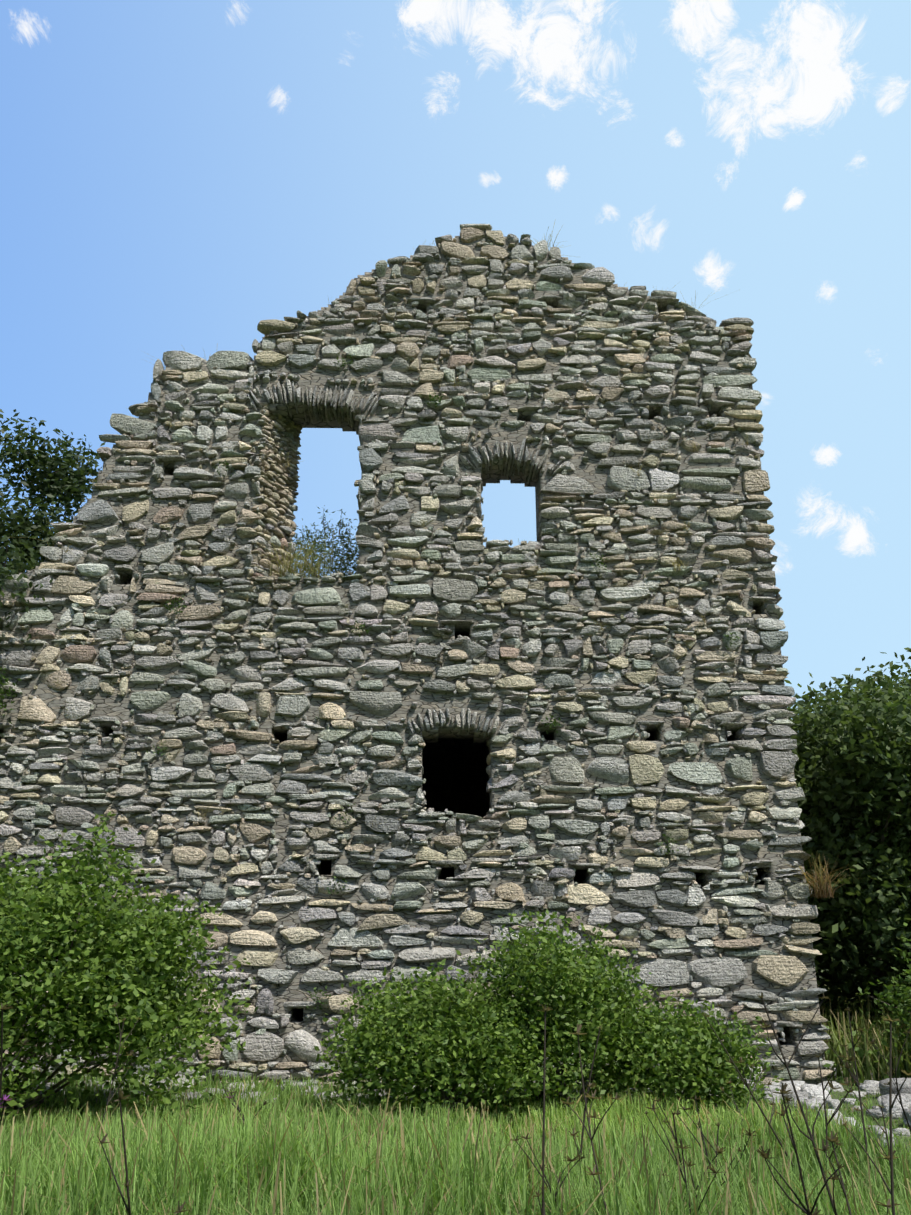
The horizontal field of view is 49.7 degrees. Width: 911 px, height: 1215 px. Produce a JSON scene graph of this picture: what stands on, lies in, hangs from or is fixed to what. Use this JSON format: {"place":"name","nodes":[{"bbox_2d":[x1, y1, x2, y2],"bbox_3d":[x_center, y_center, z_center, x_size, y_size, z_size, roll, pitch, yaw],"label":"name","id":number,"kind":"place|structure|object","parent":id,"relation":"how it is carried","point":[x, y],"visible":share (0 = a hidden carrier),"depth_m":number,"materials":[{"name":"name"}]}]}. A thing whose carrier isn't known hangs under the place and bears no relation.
{"place":"outdoors","nodes":[
{"label":"outdoors","id":0,"kind":"place"},
{"bbox_2d":[0,409,105,639],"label":"tree","id":1,"kind":"object","parent":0,"point":[23,554],"depth_m":14.77,"materials":[{"name":"green plant"}]},
{"bbox_2d":[0,0,910,718],"label":"sky","id":2,"kind":"structure","parent":0,"point":[175,174],"materials":[{"name":"blue"}]},
{"bbox_2d":[0,742,910,1214],"bbox_3d":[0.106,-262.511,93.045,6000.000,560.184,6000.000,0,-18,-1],"label":"ground","id":3,"kind":"structure","parent":0,"point":[842,1094],"depth_m":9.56,"materials":[{"name":"green plant"}]},
{"bbox_2d":[0,1051,44,1138],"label":"bush","id":4,"kind":"object","parent":3,"relation":"on","point":[12,1102],"visible":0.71,"depth_m":7.54,"materials":[{"name":"green plant"}]},
{"bbox_2d":[0,811,257,1125],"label":"bush","id":5,"kind":"object","parent":3,"relation":"on","point":[114,952],"depth_m":8.19,"materials":[{"name":"green plant"}]},
{"bbox_2d":[0,640,648,1017],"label":"tower walls","id":6,"kind":"structure","parent":3,"relation":"on","point":[455,775],"depth_m":19.03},
{"bbox_2d":[0,224,833,1088],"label":"tower wall","id":7,"kind":"structure","parent":3,"relation":"on","point":[590,472],"depth_m":12.24,"materials":[{"name":"grey stone"}]},
{"bbox_2d":[0,668,21,723],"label":"foliage","id":8,"kind":"object","parent":7,"relation":"on","point":[2,692],"visible":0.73,"depth_m":12.01,"materials":[{"name":"green plant"}]},
{"bbox_2d":[257,416,294,576],"bbox_3d":[-2.436,-1.382,13.397,0.360,2.750,0.660,0,-18,-1],"label":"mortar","id":9,"kind":"object","parent":7,"relation":"attached to","point":[278,525],"depth_m":13.30,"materials":[{"name":"grey concrete"}]},
{"bbox_2d":[249,402,302,591],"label":"tower window splay stones","id":10,"kind":"object","parent":9,"relation":"attached to","point":[287,495],"visible":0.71,"depth_m":13.37,"materials":[{"name":"grey stone"}]},
{"bbox_2d":[279,505,358,578],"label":"bush in window","id":11,"kind":"object","parent":7,"relation":"on","point":[349,550],"depth_m":13.66,"materials":[{"name":"green plant"}]},
{"bbox_2d":[146,353,742,1009],"bbox_3d":[-1.269,0.493,12.299,9.782,8.414,0.203,0,-18,-1],"label":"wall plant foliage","id":12,"kind":"object","parent":7,"relation":"attached to","point":[344,363],"visible":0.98,"depth_m":12.32,"materials":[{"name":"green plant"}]},
{"bbox_2d":[20,219,871,898],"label":"dry grass tufts","id":13,"kind":"object","parent":7,"relation":"attached to","point":[824,889],"visible":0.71,"depth_m":12.67,"materials":[{"name":"plant"}]},
{"bbox_2d":[314,958,591,1119],"bbox_3d":[-0.037,3.890,8.773,2.417,1.471,1.755,0,-18,-1],"label":"bush","id":14,"kind":"object","parent":3,"relation":"on","point":[377,1038],"depth_m":8.42,"materials":[{"name":"green plant"}]},
{"bbox_2d":[0,992,910,1214],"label":"dry stalks","id":15,"kind":"object","parent":3,"relation":"on","point":[803,1209],"visible":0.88,"depth_m":4.19,"materials":[{"name":"brown plant"}]},
{"bbox_2d":[3,1067,910,1147],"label":"fallen rubble","id":16,"kind":"object","parent":3,"relation":"on","point":[809,1093],"visible":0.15,"depth_m":9.62,"materials":[{"name":"stone"}]},
{"bbox_2d":[455,910,677,1110],"bbox_3d":[0.893,3.778,9.111,2.107,1.891,1.718,0,-18,-1],"label":"bush","id":17,"kind":"object","parent":3,"relation":"on","point":[572,1007],"depth_m":8.78,"materials":[{"name":"green plant"}]},
{"bbox_2d":[554,986,782,1115],"bbox_3d":[1.978,4.077,8.895,2.080,1.227,1.468,8,-20,-24],"label":"bush","id":18,"kind":"object","parent":3,"relation":"on","point":[686,1050],"depth_m":8.70,"materials":[{"name":"green plant"}]},
{"bbox_2d":[784,647,910,1039],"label":"tree","id":19,"kind":"object","parent":3,"relation":"on","point":[838,752],"depth_m":13.18,"materials":[{"name":"green plant"}]},
{"bbox_2d":[823,922,910,1083],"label":"bush","id":20,"kind":"object","parent":3,"relation":"on","point":[906,1004],"depth_m":11.28,"materials":[{"name":"green plant"}]},
{"bbox_3d":[11.034,5.559,21.955,5.287,6.352,7.903,0,-18,-1],"label":"tree wood","id":21,"kind":"object","parent":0,"visible":0},
{"bbox_2d":[804,666,907,905],"bbox_3d":[11.051,5.166,22.070,8.015,7.171,10.017,0,-18,-1],"label":"tree","id":22,"kind":"object","parent":21,"relation":"attached to","point":[838,685],"depth_m":22.04,"materials":[{"name":"green plant"}]}
]}

